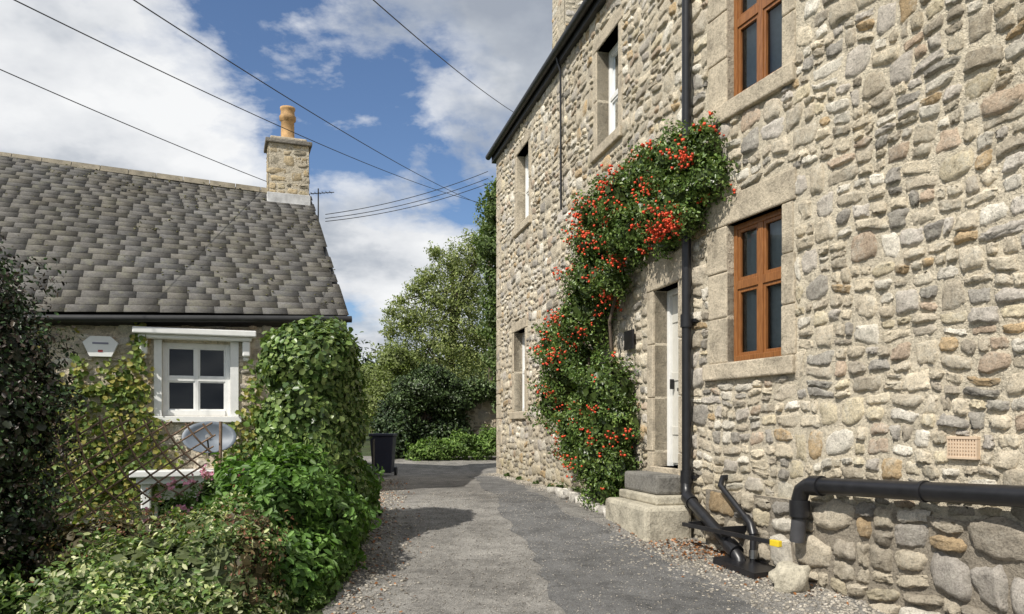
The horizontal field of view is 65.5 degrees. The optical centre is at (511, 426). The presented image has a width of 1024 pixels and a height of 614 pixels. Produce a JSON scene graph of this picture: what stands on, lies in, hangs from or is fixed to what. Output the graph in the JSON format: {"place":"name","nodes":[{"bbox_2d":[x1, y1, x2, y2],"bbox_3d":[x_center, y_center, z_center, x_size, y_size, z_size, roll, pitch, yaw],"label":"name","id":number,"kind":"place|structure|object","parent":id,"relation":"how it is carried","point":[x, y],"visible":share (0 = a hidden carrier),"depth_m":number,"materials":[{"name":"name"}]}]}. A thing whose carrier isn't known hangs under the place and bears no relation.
{"place":"outdoors","nodes":[
{"label":"outdoors","id":0,"kind":"place"},
{"bbox_2d":[0,0,551,366],"label":"sky","id":1,"kind":"structure","parent":0,"point":[350,64],"materials":[{"name":"blue"}]},
{"bbox_2d":[281,423,495,613],"bbox_3d":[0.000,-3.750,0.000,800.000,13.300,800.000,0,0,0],"label":"ground","id":2,"kind":"structure","parent":0,"point":[366,449],"depth_m":6.49,"materials":[{"name":"green plant"}]},
{"bbox_2d":[0,232,89,587],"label":"copper tree","id":3,"kind":"object","parent":2,"relation":"on","point":[29,406],"visible":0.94,"depth_m":6.16,"materials":[{"name":"plant"}]},
{"bbox_2d":[6,412,221,525],"bbox_3d":[-3.906,1.385,7.490,2.228,3.031,0.156,0,0,-23],"label":"garden trellis","id":4,"kind":"object","parent":2,"relation":"on","point":[136,458],"visible":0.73,"depth_m":7.60,"materials":[{"name":"brown wood"}]},
{"bbox_2d":[0,441,251,613],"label":"laurel bush","id":5,"kind":"object","parent":2,"relation":"on","point":[8,603],"visible":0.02,"depth_m":5.89,"materials":[{"name":"green plant"}]},
{"bbox_2d":[0,484,298,609],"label":"cotoneaster bush","id":6,"kind":"object","parent":2,"relation":"on","point":[245,563],"visible":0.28,"depth_m":6.20,"materials":[{"name":"green plant"}]},
{"bbox_2d":[0,490,299,613],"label":"variegated shrub","id":7,"kind":"object","parent":2,"relation":"on","point":[180,571],"visible":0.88,"depth_m":5.62,"materials":[{"name":"green plant"}]},
{"bbox_2d":[0,105,351,538],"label":"stone cottage","id":8,"kind":"structure","parent":2,"relation":"on","point":[206,282],"depth_m":12.22,"materials":[{"name":"grey stone"}]},
{"bbox_2d":[83,336,118,356],"bbox_3d":[-5.702,-1.110,11.043,0.444,0.280,0.075,0,0,-20],"label":"alarm box","id":9,"kind":"object","parent":8,"relation":"attached to","point":[100,346],"visible":1,"depth_m":11.01,"materials":[{"name":"white paint"}]},
{"bbox_2d":[0,69,266,181],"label":"power line","id":10,"kind":"object","parent":8,"relation":"attached to","point":[122,122],"visible":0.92,"depth_m":11.80,"materials":[{"name":"black metal"}]},
{"bbox_2d":[6,322,265,525],"bbox_3d":[-5.847,0.284,10.949,5.747,3.616,0.252,0,0,-20],"label":"wall creeper","id":11,"kind":"object","parent":8,"relation":"attached to","point":[126,391],"depth_m":11.06,"materials":[{"name":"green plant"}]},
{"bbox_2d":[162,342,229,415],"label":"upper window","id":12,"kind":"structure","parent":8,"relation":"in","point":[195,376],"depth_m":12.46,"materials":[{"name":"white paint"}]},
{"bbox_2d":[181,421,236,455],"bbox_3d":[-4.309,0.172,11.187,0.666,0.492,0.589,0,0,38],"label":"satellite dish","id":13,"kind":"object","parent":8,"relation":"attached to","point":[229,436],"visible":0.77,"depth_m":11.17,"materials":[{"name":"grey metal"}]},
{"bbox_2d":[142,464,244,521],"bbox_3d":[-2.916,0.880,7.751,1.462,1.029,0.746,0,0,27],"label":"pink flower plant","id":14,"kind":"object","parent":2,"relation":"on","point":[183,503],"visible":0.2,"depth_m":7.82,"materials":[{"name":"green plant"}]},
{"bbox_2d":[192,435,384,613],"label":"elder hedge","id":15,"kind":"object","parent":2,"relation":"on","point":[330,526],"visible":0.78,"depth_m":6.86,"materials":[{"name":"green plant"}]},
{"bbox_2d":[243,315,378,545],"bbox_3d":[-2.083,0.366,8.497,1.349,3.110,2.032,0,0,0],"label":"ivy hedge","id":16,"kind":"object","parent":2,"relation":"on","point":[309,374],"visible":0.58,"depth_m":7.92,"materials":[{"name":"green plant"}]},
{"bbox_2d":[359,340,426,433],"bbox_3d":[-4.709,-0.847,26.075,3.641,4.306,4.137,0,0,0],"label":"hazel tree","id":17,"kind":"object","parent":2,"relation":"on","point":[377,380],"visible":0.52,"depth_m":25.98,"materials":[{"name":"green plant"}]},
{"bbox_2d":[368,396,477,458],"bbox_3d":[-2.526,0.168,22.250,2.764,2.072,2.209,0,0,-22],"label":"dark shrub","id":18,"kind":"object","parent":2,"relation":"on","point":[388,420],"visible":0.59,"depth_m":21.63,"materials":[{"name":"green plant"}]},
{"bbox_2d":[353,331,495,419],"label":"background trees","id":19,"kind":"object","parent":2,"relation":"on","point":[368,358],"depth_m":41.94,"materials":[{"name":"green plant"}]},
{"bbox_2d":[384,361,476,421],"bbox_3d":[-2.241,-0.351,21.989,2.603,2.904,1.987,0,0,22],"label":"holly tree","id":20,"kind":"object","parent":2,"relation":"on","point":[421,384],"visible":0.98,"depth_m":21.55,"materials":[{"name":"green plant"}]},
{"bbox_2d":[371,212,495,384],"bbox_3d":[-2.463,-3.392,27.895,5.248,8.806,3.399,0,0,0],"label":"birch tree","id":21,"kind":"object","parent":2,"relation":"on","point":[456,302],"visible":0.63,"depth_m":27.68,"materials":[{"name":"green plant"}]},
{"bbox_2d":[298,473,587,613],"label":"roadside weeds","id":22,"kind":"object","parent":2,"relation":"on","point":[319,602],"visible":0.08,"depth_m":6.61,"materials":[{"name":"green plant"}]},
{"bbox_2d":[404,424,496,460],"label":"border plants","id":23,"kind":"object","parent":2,"relation":"on","point":[474,446],"visible":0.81,"depth_m":20.80,"materials":[{"name":"green plant"}]},
{"bbox_2d":[405,398,496,434],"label":"garden wall","id":24,"kind":"structure","parent":2,"relation":"on","point":[491,423],"depth_m":22.36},
{"bbox_2d":[426,376,497,413],"bbox_3d":[-0.996,-0.807,22.096,2.834,1.234,0.868,0,0,0],"label":"wall ivy","id":25,"kind":"object","parent":24,"relation":"on","point":[486,390],"depth_m":21.96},
{"bbox_2d":[408,395,495,431],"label":"wall stones","id":26,"kind":"object","parent":2,"relation":"on","point":[483,415],"depth_m":22.34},
{"bbox_2d":[468,176,496,383],"bbox_3d":[-0.396,-2.900,21.218,1.582,8.004,1.691,0,0,0],"label":"ash tree","id":27,"kind":"object","parent":2,"relation":"on","point":[486,247],"visible":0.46,"depth_m":20.97,"materials":[{"name":"green plant"}]},
{"bbox_2d":[488,217,492,382],"bbox_3d":[-0.720,-3.250,27.000,0.160,8.700,0.160,0,0,0],"label":"utility pole","id":28,"kind":"object","parent":2,"relation":"on","point":[491,378],"depth_m":26.95,"materials":[{"name":"brown wood"}]},
{"bbox_2d":[14,0,478,202],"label":"power line","id":29,"kind":"object","parent":28,"relation":"attached to","point":[202,90],"visible":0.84,"depth_m":10.72,"materials":[{"name":"black metal"}]},
{"bbox_2d":[133,0,478,203],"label":"power line","id":30,"kind":"object","parent":28,"relation":"attached to","point":[273,88],"visible":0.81,"depth_m":10.86,"materials":[{"name":"black metal"}]},
{"bbox_2d":[547,487,605,516],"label":"edging stones","id":31,"kind":"object","parent":2,"relation":"on","point":[571,494],"visible":0.59,"depth_m":11.29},
{"bbox_2d":[499,0,681,489],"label":"wall mortar","id":32,"kind":"object","parent":2,"relation":"on","point":[604,128],"depth_m":11.84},
{"bbox_2d":[512,215,531,237],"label":"stone sill","id":33,"kind":"structure","parent":32,"relation":"attached to","point":[521,226],"depth_m":15.74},
{"bbox_2d":[514,193,524,228],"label":"stone jamb","id":34,"kind":"object","parent":33,"relation":"on","point":[520,208],"visible":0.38,"depth_m":16.36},
{"bbox_2d":[515,157,524,193],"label":"stone jamb","id":35,"kind":"object","parent":34,"relation":"on","point":[519,170],"visible":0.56,"depth_m":16.36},
{"bbox_2d":[514,127,531,157],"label":"stone lintel","id":36,"kind":"structure","parent":33,"relation":"on","point":[522,143],"depth_m":15.83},
{"bbox_2d":[555,57,561,209],"bbox_3d":[0.772,-4.878,13.211,0.125,2.556,0.036,0,0,-14],"label":"thin downpipe","id":37,"kind":"object","parent":32,"relation":"attached to","point":[560,76],"visible":1,"depth_m":13.21,"materials":[{"name":"black plastic"}]},
{"bbox_2d":[496,0,691,491],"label":"wall stones","id":38,"kind":"object","parent":32,"relation":"attached to","point":[628,323],"depth_m":13.05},
{"bbox_2d":[624,329,633,350],"bbox_3d":[1.523,-1.125,10.358,0.025,0.250,0.300,0,0,-14],"label":"name plaque","id":39,"kind":"object","parent":38,"relation":"attached to","point":[628,339],"visible":1,"depth_m":10.33,"materials":[{"name":"black plastic"}]},
{"bbox_2d":[590,125,622,163],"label":"stone sill","id":40,"kind":"structure","parent":32,"relation":"attached to","point":[607,144],"depth_m":11.17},
{"bbox_2d":[593,102,608,150],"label":"stone jamb","id":41,"kind":"object","parent":40,"relation":"on","point":[595,117],"visible":0.35,"depth_m":11.71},
{"bbox_2d":[593,52,608,103],"bbox_3d":[1.349,-5.137,11.777,0.274,0.719,0.138,0,0,-14],"label":"stone jamb","id":42,"kind":"object","parent":41,"relation":"on","point":[595,82],"visible":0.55,"depth_m":11.70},
{"bbox_2d":[593,5,622,55],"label":"stone lintel","id":43,"kind":"structure","parent":40,"relation":"on","point":[608,28],"depth_m":11.22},
{"bbox_2d":[618,72,622,125],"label":"stone jamb","id":44,"kind":"object","parent":40,"relation":"on","point":[620,95],"visible":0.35,"depth_m":10.75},
{"bbox_2d":[618,19,621,74],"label":"stone jamb","id":45,"kind":"object","parent":44,"relation":"on","point":[619,47],"visible":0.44,"depth_m":10.79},
{"bbox_2d":[647,398,666,450],"bbox_3d":[1.850,-0.025,9.805,0.345,0.644,0.170,0,0,-14],"label":"door jamb stone","id":46,"kind":"object","parent":32,"relation":"attached to","point":[651,425],"visible":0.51,"depth_m":9.71,"materials":[{"name":"stone"}]},
{"bbox_2d":[647,345,666,397],"bbox_3d":[1.853,-0.675,9.806,0.339,0.644,0.170,0,0,-14],"label":"door jamb stone","id":47,"kind":"object","parent":46,"relation":"on","point":[651,357],"visible":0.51,"depth_m":9.71,"materials":[{"name":"stone"}]},
{"bbox_2d":[647,451,666,470],"bbox_3d":[1.854,0.650,9.806,0.337,0.694,0.170,0,0,-14],"label":"door jamb stone","id":48,"kind":"object","parent":32,"relation":"attached to","point":[652,457],"visible":0.23,"depth_m":9.71,"materials":[{"name":"stone"}]},
{"bbox_2d":[647,291,666,344],"bbox_3d":[1.853,-1.325,9.806,0.339,0.644,0.170,0,0,-14],"label":"door jamb stone","id":49,"kind":"object","parent":32,"relation":"attached to","point":[651,316],"visible":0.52,"depth_m":9.71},
{"bbox_2d":[646,248,681,292],"bbox_3d":[1.954,-1.825,9.383,0.345,0.350,1.080,0,0,-14],"label":"door lintel","id":50,"kind":"structure","parent":32,"relation":"attached to","point":[662,273],"depth_m":9.36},
{"bbox_2d":[667,288,680,465],"bbox_3d":[2.020,-0.585,9.399,0.130,2.130,0.700,0,0,-14],"label":"front door","id":51,"kind":"structure","parent":32,"relation":"attached to","point":[672,384],"depth_m":9.67,"materials":[{"name":"white paint"}]},
{"bbox_2d":[678,396,681,452],"bbox_3d":[2.061,-0.025,8.961,0.339,0.644,0.170,0,0,-14],"label":"door jamb stone","id":52,"kind":"object","parent":32,"relation":"attached to","point":[679,424],"visible":0.24,"depth_m":8.95,"materials":[{"name":"stone"}]},
{"bbox_2d":[678,338,681,394],"bbox_3d":[2.061,-0.675,8.961,0.339,0.644,0.170,0,0,-14],"label":"door jamb stone","id":53,"kind":"object","parent":52,"relation":"on","point":[679,366],"visible":0.24,"depth_m":8.95,"materials":[{"name":"stone"}]},
{"bbox_2d":[678,280,681,337],"bbox_3d":[2.059,-1.325,8.961,0.344,0.644,0.170,0,0,-14],"label":"door jamb stone","id":54,"kind":"object","parent":32,"relation":"attached to","point":[679,304],"visible":0.24,"depth_m":8.95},
{"bbox_2d":[680,0,745,560],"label":"downpipe","id":55,"kind":"object","parent":32,"relation":"attached to","point":[733,549],"visible":0.7,"depth_m":8.63,"materials":[{"name":"black plastic"}]},
{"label":"frame","id":56,"kind":"object","parent":32,"relation":"on","visible":0},
{"bbox_2d":[614,52,618,129],"bbox_3d":[1.562,-4.782,11.320,0.170,1.296,0.689,0,0,0],"label":"glass","id":57,"kind":"object","parent":56,"relation":"attached to","point":[616,75],"visible":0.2,"depth_m":11.52,"materials":[{"name":"white"}]},
{"bbox_2d":[523,111,739,511],"bbox_3d":[1.196,-1.111,10.128,1.140,4.798,4.879,0,0,-15],"label":"pyracantha shrub","id":58,"kind":"object","parent":2,"relation":"on","point":[660,206],"visible":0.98,"depth_m":10.09,"materials":[{"name":"green plant"}]},
{"bbox_2d":[606,471,690,541],"bbox_3d":[1.541,0.920,9.168,0.550,0.760,1.260,0,0,-14],"label":"stone step","id":59,"kind":"object","parent":2,"relation":"on","point":[648,505],"visible":0.77,"depth_m":8.81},
{"bbox_2d":[650,466,679,474],"bbox_3d":[1.937,0.530,9.379,0.340,0.100,0.800,0,0,-14],"label":"threshold","id":60,"kind":"object","parent":59,"relation":"on","point":[670,470],"visible":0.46,"depth_m":9.32,"materials":[{"name":"stone"}]},
{"bbox_2d":[691,486,706,541],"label":"base stones","id":61,"kind":"object","parent":2,"relation":"on","point":[697,489],"visible":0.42,"depth_m":8.59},
{"bbox_2d":[768,561,810,592],"bbox_3d":[2.367,1.293,6.761,0.346,0.292,0.312,0,0,0],"label":"boulder","id":62,"kind":"object","parent":2,"relation":"on","point":[788,576],"visible":0.88,"depth_m":6.66,"materials":[{"name":"stone"}]},
{"bbox_2d":[691,0,1023,538],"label":"wall mortar","id":63,"kind":"object","parent":2,"relation":"on","point":[992,37],"depth_m":6.27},
{"bbox_2d":[702,355,795,380],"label":"stone sill","id":64,"kind":"structure","parent":63,"relation":"attached to","point":[775,365],"depth_m":7.71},
{"bbox_2d":[708,272,744,319],"bbox_3d":[2.246,-1.355,8.343,0.240,0.464,0.328,0,0,-21],"label":"stone jamb","id":65,"kind":"object","parent":64,"relation":"on","point":[717,296],"visible":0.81,"depth_m":8.26,"materials":[{"name":"stone"}]},
{"bbox_2d":[710,318,744,363],"bbox_3d":[2.250,-0.885,8.331,0.241,0.464,0.302,0,0,-21],"label":"stone jamb","id":66,"kind":"object","parent":64,"relation":"on","point":[718,340],"visible":0.63,"depth_m":8.24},
{"bbox_2d":[736,350,781,360],"bbox_3d":[2.450,-0.683,7.801,0.090,0.066,0.720,0,0,-21],"label":"frame cill","id":67,"kind":"object","parent":64,"relation":"on","point":[759,355],"visible":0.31,"depth_m":7.78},
{"bbox_2d":[734,225,737,361],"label":"frame jamb","id":68,"kind":"object","parent":67,"relation":"attached to","point":[735,291],"visible":0.34,"depth_m":8.15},
{"bbox_2d":[738,289,743,355],"bbox_3d":[2.337,-1.056,8.125,0.046,0.680,0.035,0,0,-21],"label":"sash","id":69,"kind":"object","parent":67,"relation":"attached to","point":[740,322],"visible":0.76,"depth_m":8.11,"materials":[{"name":"brown wood"}]},
{"bbox_2d":[738,229,743,280],"bbox_3d":[2.337,-1.742,8.125,0.046,0.525,0.035,0,0,-21],"label":"sash","id":70,"kind":"object","parent":67,"relation":"attached to","point":[740,254],"visible":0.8,"depth_m":8.11,"materials":[{"name":"brown wood"}]},
{"bbox_2d":[737,276,757,289],"bbox_3d":[2.388,-1.438,7.989,0.069,0.084,0.325,0,0,-21],"label":"transom","id":71,"kind":"object","parent":67,"relation":"attached to","point":[747,283],"visible":0.8,"depth_m":7.97,"materials":[{"name":"brown wood"}]},
{"bbox_2d":[737,208,781,229],"bbox_3d":[2.460,-2.033,7.805,0.068,0.055,0.720,0,0,-21],"label":"window frame","id":72,"kind":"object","parent":67,"relation":"attached to","point":[772,214],"depth_m":7.79,"materials":[{"name":"brown wood"}]},
{"bbox_2d":[758,221,763,352],"bbox_3d":[2.461,-1.361,7.806,0.066,1.289,0.070,0,0,-21],"label":"mullion","id":73,"kind":"object","parent":67,"relation":"on","point":[760,287],"visible":0.72,"depth_m":7.79,"materials":[{"name":"brown wood"}]},
{"bbox_2d":[747,220,781,351],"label":"window panes","id":74,"kind":"object","parent":67,"relation":"in","point":[775,262],"visible":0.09,"depth_m":7.82,"materials":[{"name":"glass"}]},
{"bbox_2d":[764,283,769,351],"bbox_3d":[2.480,-1.056,7.757,0.046,0.680,0.035,0,0,-21],"label":"sash","id":75,"kind":"object","parent":67,"relation":"attached to","point":[766,317],"visible":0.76,"depth_m":7.74,"materials":[{"name":"brown wood"}]},
{"bbox_2d":[763,270,780,282],"bbox_3d":[2.530,-1.438,7.621,0.069,0.084,0.325,0,0,-21],"label":"transom","id":76,"kind":"object","parent":67,"relation":"attached to","point":[772,276],"visible":0.46,"depth_m":7.62,"materials":[{"name":"brown wood"}]},
{"bbox_2d":[764,220,769,273],"bbox_3d":[2.480,-1.742,7.757,0.046,0.525,0.035,0,0,-21],"label":"sash","id":77,"kind":"object","parent":76,"relation":"on","point":[766,246],"visible":0.8,"depth_m":7.74,"materials":[{"name":"brown wood"}]},
{"bbox_2d":[781,252,795,304],"bbox_3d":[2.632,-1.355,7.332,0.248,0.464,0.176,0,0,-21],"label":"stone jamb","id":78,"kind":"object","parent":64,"relation":"on","point":[788,283],"visible":0.47,"depth_m":7.27,"materials":[{"name":"stone"}]},
{"bbox_2d":[781,303,796,355],"bbox_3d":[2.634,-0.885,7.326,0.249,0.464,0.190,0,0,-21],"label":"stone jamb","id":79,"kind":"object","parent":64,"relation":"on","point":[788,331],"visible":0.47,"depth_m":7.27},
{"bbox_2d":[702,61,796,127],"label":"stone sill","id":80,"kind":"structure","parent":63,"relation":"attached to","point":[773,83],"depth_m":7.65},
{"bbox_2d":[707,11,744,69],"bbox_3d":[2.241,-4.025,8.349,0.244,0.477,0.342,0,0,-21],"label":"stone jamb","id":81,"kind":"object","parent":80,"relation":"on","point":[717,40],"visible":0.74,"depth_m":8.28,"materials":[{"name":"stone"}]},
{"bbox_2d":[708,0,744,23],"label":"stone jamb","id":82,"kind":"object","parent":81,"relation":"on","point":[716,8],"visible":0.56,"depth_m":8.31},
{"bbox_2d":[709,58,744,110],"bbox_3d":[2.248,-3.542,8.338,0.240,0.477,0.317,0,0,-21],"label":"stone jamb","id":83,"kind":"object","parent":80,"relation":"on","point":[717,84],"visible":0.49,"depth_m":8.27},
{"bbox_2d":[782,0,795,16],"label":"stone jamb","id":84,"kind":"object","parent":80,"relation":"on","point":[788,6],"visible":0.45,"depth_m":7.29,"materials":[{"name":"stone"}]},
{"bbox_2d":[782,10,795,65],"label":"stone jamb","id":85,"kind":"object","parent":80,"relation":"on","point":[788,37],"visible":0.38,"depth_m":7.27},
{"bbox_2d":[706,167,796,232],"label":"stone lintel","id":86,"kind":"structure","parent":63,"relation":"attached to","point":[759,198],"depth_m":7.73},
{"bbox_2d":[946,436,980,459],"bbox_3d":[3.183,0.150,5.603,0.065,0.160,0.240,0,0,-21],"label":"air vent","id":87,"kind":"object","parent":63,"relation":"attached to","point":[964,447],"visible":1,"depth_m":5.58,"materials":[{"name":"plastic"}]},
{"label":"frame","id":88,"kind":"object","parent":63,"relation":"on","visible":0},
{"bbox_2d":[738,27,743,93],"bbox_3d":[2.337,-3.717,8.125,0.046,0.702,0.035,0,0,-21],"label":"sash","id":89,"kind":"object","parent":88,"relation":"attached to","point":[740,60],"visible":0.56,"depth_m":8.11,"materials":[{"name":"brown wood"}]},
{"bbox_2d":[737,4,757,27],"bbox_3d":[2.388,-4.110,7.989,0.069,0.084,0.325,0,0,-21],"label":"transom","id":90,"kind":"object","parent":88,"relation":"attached to","point":[747,16],"visible":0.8,"depth_m":7.97,"materials":[{"name":"brown wood"}]},
{"bbox_2d":[758,0,763,80],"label":"mullion","id":91,"kind":"object","parent":88,"relation":"on","point":[760,41],"visible":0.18,"depth_m":7.79,"materials":[{"name":"brown wood"}]},
{"bbox_2d":[747,0,781,87],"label":"glass","id":92,"kind":"object","parent":88,"relation":"attached to","point":[775,38],"visible":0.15,"depth_m":7.82,"materials":[{"name":"glass"}]},
{"bbox_2d":[764,8,769,77],"bbox_3d":[2.480,-3.717,7.757,0.046,0.702,0.035,0,0,-21],"label":"sash","id":93,"kind":"object","parent":88,"relation":"attached to","point":[766,43],"visible":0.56,"depth_m":7.74,"materials":[{"name":"brown wood"}]},
{"bbox_2d":[706,489,1023,613],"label":"plinth mortar","id":94,"kind":"object","parent":2,"relation":"on","point":[971,557],"visible":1,"depth_m":6.12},
{"bbox_2d":[682,521,781,546],"bbox_3d":[2.183,1.020,7.639,0.323,0.100,1.500,0,0,-21],"label":"pipe bracket bar","id":95,"kind":"object","parent":94,"relation":"attached to","point":[733,531],"visible":0.89,"depth_m":7.70,"materials":[{"name":"black metal"}]},
{"bbox_2d":[718,475,757,561],"bbox_3d":[2.227,0.936,7.804,0.149,0.891,0.708,0,0,-14],"label":"waste pipe","id":96,"kind":"object","parent":94,"relation":"attached to","point":[747,519],"visible":0.94,"depth_m":7.58,"materials":[{"name":"black plastic"}]},
{"bbox_2d":[691,0,1023,520],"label":"wall stones","id":97,"kind":"object","parent":94,"relation":"on","point":[864,245],"depth_m":6.23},
{"bbox_2d":[704,491,1023,613],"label":"plinth stones","id":98,"kind":"object","parent":94,"relation":"attached to","point":[1000,538],"visible":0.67,"depth_m":6.05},
{"bbox_2d":[789,475,1023,542],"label":"soil pipe","id":99,"kind":"object","parent":94,"relation":"on","point":[924,491],"visible":1,"depth_m":5.87,"materials":[{"name":"black plastic"}]},
{"bbox_2d":[322,456,882,613],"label":"road","id":100,"kind":"structure","parent":0,"point":[437,477],"depth_m":7.91,"materials":[{"name":"asphalt"}]},
{"bbox_2d":[368,433,397,474],"bbox_3d":[-2.770,0.610,17.165,0.540,0.920,0.630,0,0,0],"label":"wheelie bin","id":101,"kind":"object","parent":100,"relation":"on","point":[385,446],"visible":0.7,"depth_m":16.92,"materials":[{"name":"plastic"}]},
{"bbox_2d":[331,482,848,613],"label":"fallen leaves","id":102,"kind":"object","parent":100,"relation":"on","point":[695,549],"visible":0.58,"depth_m":8.11,"materials":[{"name":"brown plant"}]},
{"bbox_2d":[467,476,765,613],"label":"road patch","id":103,"kind":"object","parent":100,"relation":"on","point":[556,531],"visible":0.99,"depth_m":7.36,"materials":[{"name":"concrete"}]},
{"bbox_2d":[352,491,885,613],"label":"road grit","id":104,"kind":"object","parent":100,"relation":"on","point":[542,555],"visible":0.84,"depth_m":7.65,"materials":[{"name":"gravel"}]},
{"bbox_2d":[713,555,774,579],"bbox_3d":[2.192,1.300,7.426,0.360,0.120,0.665,0,0,-21],"label":"drain gully","id":105,"kind":"object","parent":100,"relation":"on","point":[756,570],"visible":0.64,"depth_m":7.32,"materials":[{"name":"black plastic"}]},
{"bbox_2d":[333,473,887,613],"bbox_3d":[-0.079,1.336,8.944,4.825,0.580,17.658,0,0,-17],"label":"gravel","id":106,"kind":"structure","parent":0,"point":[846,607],"depth_m":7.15,"materials":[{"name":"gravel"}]},
{"bbox_2d":[707,226,744,275],"bbox_3d":[2.240,-1.825,8.347,0.248,0.464,0.339,0,0,-21],"label":"stone jamb","id":107,"kind":"object","parent":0,"point":[717,251],"visible":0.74,"depth_m":8.28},
{"bbox_2d":[734,0,737,95],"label":"frame jamb","id":108,"kind":"object","parent":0,"point":[735,48],"visible":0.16,"depth_m":8.15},
{"bbox_2d":[782,201,793,253],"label":"stone jamb","id":109,"kind":"object","parent":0,"point":[787,227],"visible":0.47,"depth_m":7.29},
{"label":"rear and gables","id":110,"kind":"object","parent":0,"visible":0},
{"bbox_2d":[492,0,605,163],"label":"fascia","id":111,"kind":"structure","parent":110,"relation":"attached to","point":[588,18],"depth_m":13.62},
{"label":"main roof","id":112,"kind":"object","parent":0,"visible":0},
{"bbox_2d":[485,0,593,159],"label":"gutter","id":113,"kind":"object","parent":112,"relation":"attached to","point":[581,11],"visible":1,"depth_m":13.74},
{"bbox_2d":[552,0,563,43],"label":"house chimney face","id":114,"kind":"object","parent":112,"relation":"on","point":[559,19],"visible":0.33,"depth_m":18.02},
{"bbox_2d":[552,0,565,49],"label":"house chimney stones","id":115,"kind":"object","parent":114,"relation":"attached to","point":[558,16],"visible":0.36,"depth_m":18.10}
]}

